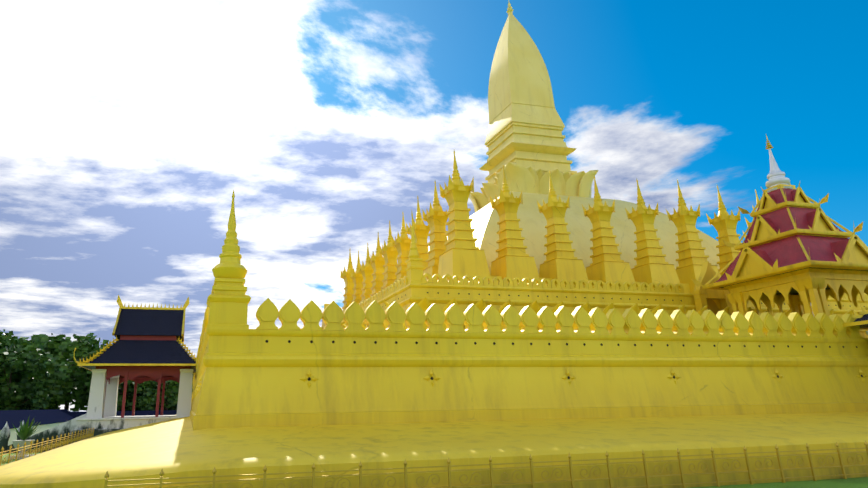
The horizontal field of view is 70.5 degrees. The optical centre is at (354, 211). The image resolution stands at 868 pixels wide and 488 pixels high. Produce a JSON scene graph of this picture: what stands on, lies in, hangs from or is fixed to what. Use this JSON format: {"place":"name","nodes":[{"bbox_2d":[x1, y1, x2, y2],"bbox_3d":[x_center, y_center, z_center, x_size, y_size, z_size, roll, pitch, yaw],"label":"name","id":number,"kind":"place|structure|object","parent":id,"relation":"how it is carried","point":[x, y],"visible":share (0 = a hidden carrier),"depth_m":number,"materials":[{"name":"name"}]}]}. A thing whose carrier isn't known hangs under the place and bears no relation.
{"place":"outdoors","nodes":[
{"label":"outdoors","id":0,"kind":"place"},
{"bbox_2d":[0,422,63,445],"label":"cloister walls and posts","id":1,"kind":"structure","parent":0,"point":[38,429],"depth_m":64.73,"materials":[{"name":"white paint"}]},
{"bbox_2d":[0,409,176,429],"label":"distant roof","id":2,"kind":"structure","parent":1,"relation":"on","point":[11,418],"depth_m":74.12,"materials":[{"name":"blue tile"}]},
{"bbox_2d":[0,413,86,453],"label":"naga stair","id":3,"kind":"object","parent":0,"point":[67,427],"visible":0.42,"depth_m":42.83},
{"bbox_2d":[70,376,87,409],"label":"tree","id":4,"kind":"object","parent":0,"point":[81,408],"depth_m":123.25,"materials":[{"name":"green plant"}]},
{"bbox_2d":[69,369,192,443],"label":"hor wai west base and piers","id":5,"kind":"object","parent":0,"point":[100,418],"visible":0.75,"depth_m":42.74,"materials":[{"name":"white paint"}]},
{"bbox_2d":[96,335,190,417],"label":"red timber","id":6,"kind":"object","parent":5,"relation":"on","point":[158,374],"visible":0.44,"depth_m":44.29,"materials":[{"name":"red wood"}]},
{"bbox_2d":[89,309,195,363],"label":"tiled roofs","id":7,"kind":"structure","parent":6,"relation":"on","point":[142,322],"depth_m":46.07,"materials":[{"name":"blue tile"}]},
{"bbox_2d":[73,295,195,373],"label":"roof trim","id":8,"kind":"structure","parent":7,"relation":"attached to","point":[87,361],"depth_m":45.51,"materials":[{"name":"gold metal"}]},
{"bbox_2d":[83,366,195,372],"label":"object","id":9,"kind":"structure","parent":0,"point":[94,367],"depth_m":45.91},
{"bbox_2d":[0,452,867,487],"bbox_3d":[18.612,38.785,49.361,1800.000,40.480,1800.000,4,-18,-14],"label":"lawn","id":10,"kind":"structure","parent":0,"point":[859,482],"depth_m":15.31,"materials":[{"name":"green plant"}]},
{"bbox_2d":[0,329,28,394],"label":"tree","id":11,"kind":"object","parent":10,"relation":"on","point":[8,340],"visible":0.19,"depth_m":95.50,"materials":[{"name":"green plant"}]},
{"bbox_2d":[10,440,34,458],"bbox_3d":[-15.099,10.798,27.599,0.960,0.760,0.936,4,-18,-14],"label":"planter urn","id":12,"kind":"object","parent":10,"relation":"on","point":[16,442],"visible":0.58,"depth_m":27.37,"materials":[{"name":"grey stone"}]},
{"bbox_2d":[13,415,40,439],"bbox_3d":[-15.022,9.918,27.922,1.200,1.149,1.511,4,-18,-14],"label":"planter plant","id":13,"kind":"object","parent":12,"relation":"on","point":[26,432],"visible":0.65,"depth_m":27.75,"materials":[{"name":"green plant"}]},
{"bbox_2d":[2,333,47,339],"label":"tree","id":14,"kind":"object","parent":10,"relation":"on","point":[40,335],"depth_m":138.36,"materials":[{"name":"green plant"}]},
{"bbox_2d":[0,340,71,409],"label":"tree","id":15,"kind":"object","parent":10,"relation":"on","point":[43,368],"depth_m":87.44,"materials":[{"name":"green plant"}]},
{"bbox_2d":[16,352,75,409],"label":"tree","id":16,"kind":"object","parent":10,"relation":"on","point":[54,405],"visible":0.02,"depth_m":105.34,"materials":[{"name":"green plant"}]},
{"bbox_2d":[16,333,82,406],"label":"tree","id":17,"kind":"object","parent":10,"relation":"on","point":[39,340],"visible":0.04,"depth_m":126.97,"materials":[{"name":"green plant"}]},
{"bbox_2d":[32,333,109,411],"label":"tree","id":18,"kind":"object","parent":10,"relation":"on","point":[59,346],"depth_m":108.91,"materials":[{"name":"green plant"}]},
{"bbox_2d":[80,377,160,410],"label":"tree","id":19,"kind":"object","parent":10,"relation":"on","point":[130,387],"depth_m":103.70,"materials":[{"name":"green plant"}]},
{"bbox_2d":[127,374,193,410],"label":"tree","id":20,"kind":"object","parent":10,"relation":"on","point":[145,401],"depth_m":100.57,"materials":[{"name":"green plant"}]},
{"bbox_2d":[0,428,867,487],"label":"fence","id":21,"kind":"object","parent":10,"relation":"on","point":[491,468],"visible":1,"depth_m":14.67,"materials":[{"name":"gold metal"}]},
{"bbox_2d":[0,412,867,487],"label":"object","id":22,"kind":"object","parent":10,"relation":"on","point":[177,447],"visible":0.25,"depth_m":15.50,"materials":[{"name":"gold concrete"}]},
{"bbox_2d":[0,0,867,411],"label":"sky","id":23,"kind":"structure","parent":0,"point":[129,129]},
{"bbox_2d":[321,261,732,328],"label":"level gates","id":24,"kind":"object","parent":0,"point":[701,295],"visible":0.35,"depth_m":37.59,"materials":[{"name":"gold metal"}]},
{"bbox_2d":[707,299,718,314],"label":"gate doors","id":25,"kind":"structure","parent":24,"relation":"in","point":[712,307],"depth_m":37.73,"materials":[{"name":"brown wood"}]},
{"bbox_2d":[190,329,867,429],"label":"perimeter wall","id":26,"kind":"structure","parent":0,"point":[251,377],"depth_m":21.44,"materials":[{"name":"gold metal"}]},
{"bbox_2d":[206,190,250,328],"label":"corner stupas","id":27,"kind":"object","parent":26,"relation":"on","point":[228,301],"visible":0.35,"depth_m":20.05,"materials":[{"name":"gold metal"}]},
{"bbox_2d":[192,298,862,384],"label":"battlements","id":28,"kind":"object","parent":26,"relation":"on","point":[434,317],"visible":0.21,"depth_m":22.60,"materials":[{"name":"gold metal"}]},
{"bbox_2d":[191,368,866,401],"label":"wall ornaments","id":29,"kind":"object","parent":26,"relation":"attached to","point":[314,378],"visible":0.85,"depth_m":22.02,"materials":[{"name":"gold metal"}]},
{"bbox_2d":[206,340,857,347],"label":"wall holes","id":30,"kind":"object","parent":26,"relation":"in","point":[416,342],"visible":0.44,"depth_m":21.98,"materials":[{"name":"black"}]},
{"bbox_2d":[308,375,862,380],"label":"level drain holes","id":31,"kind":"object","parent":26,"relation":"attached to","point":[309,378],"visible":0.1,"depth_m":22.02,"materials":[{"name":"brown"}]},
{"bbox_2d":[428,191,719,275],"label":"dome","id":32,"kind":"structure","parent":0,"point":[532,222],"depth_m":50.00,"materials":[{"name":"gold metal"}]},
{"bbox_2d":[479,2,576,195],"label":"stupa spire","id":33,"kind":"structure","parent":32,"relation":"on","point":[526,126],"depth_m":63.00,"materials":[{"name":"gold metal"}]},
{"bbox_2d":[469,162,598,212],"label":"spire lotus ring","id":34,"kind":"object","parent":32,"relation":"on","point":[520,178],"visible":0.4,"depth_m":58.11,"materials":[{"name":"gold metal"}]},
{"bbox_2d":[342,297,852,330],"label":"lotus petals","id":35,"kind":"object","parent":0,"point":[424,305],"visible":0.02,"depth_m":33.84,"materials":[{"name":"gold metal"}]},
{"bbox_2d":[340,283,867,328],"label":"terrace wall","id":36,"kind":"structure","parent":0,"point":[418,293],"depth_m":35.43,"materials":[{"name":"gold metal"}]},
{"bbox_2d":[405,213,423,284],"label":"level corner spires","id":37,"kind":"object","parent":36,"relation":"on","point":[414,269],"visible":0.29,"depth_m":33.91,"materials":[{"name":"gold metal"}]},
{"bbox_2d":[341,273,867,321],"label":"parapet","id":38,"kind":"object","parent":36,"relation":"on","point":[633,286],"visible":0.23,"depth_m":35.82,"materials":[{"name":"gold metal"}]},
{"bbox_2d":[385,292,864,306],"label":"level weep holes","id":39,"kind":"object","parent":36,"relation":"in","point":[575,297],"visible":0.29,"depth_m":35.60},
{"bbox_2d":[691,135,867,337],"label":"roof trim","id":40,"kind":"structure","parent":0,"point":[808,285],"depth_m":32.85,"materials":[{"name":"gold metal"}]},
{"bbox_2d":[714,188,861,282],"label":"red pavilion roofs","id":41,"kind":"structure","parent":40,"relation":"on","point":[786,251],"depth_m":32.97,"materials":[{"name":"red tile"}]},
{"bbox_2d":[765,148,792,192],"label":"roof spire","id":42,"kind":"structure","parent":41,"relation":"on","point":[775,175],"depth_m":35.32,"materials":[{"name":"white paint"}]},
{"bbox_2d":[720,267,867,294],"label":"red pavilion soffits","id":43,"kind":"object","parent":40,"relation":"attached to","point":[793,291],"visible":0.11,"depth_m":34.26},
{"bbox_2d":[811,300,867,329],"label":"roof trim","id":44,"kind":"structure","parent":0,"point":[863,312],"depth_m":26.18,"materials":[{"name":"gold metal"}]},
{"bbox_2d":[854,314,867,321],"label":"hor wai roofs","id":45,"kind":"structure","parent":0,"point":[864,317],"depth_m":26.05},
{"bbox_2d":[856,324,867,327],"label":"soffit","id":46,"kind":"structure","parent":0,"point":[864,326],"depth_m":26.23,"materials":[{"name":"gold metal"}]},
{"label":"level terrace","id":47,"kind":"structure","parent":0,"visible":0},
{"bbox_2d":[340,150,790,312],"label":"small stupas","id":48,"kind":"object","parent":47,"relation":"on","point":[453,251],"visible":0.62,"depth_m":44.31,"materials":[{"name":"gold metal"}]},
{"bbox_2d":[490,276,690,292],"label":"level plinth","id":49,"kind":"structure","parent":47,"relation":"on","point":[686,287],"depth_m":44.32,"materials":[{"name":"gold metal"}]}
]}

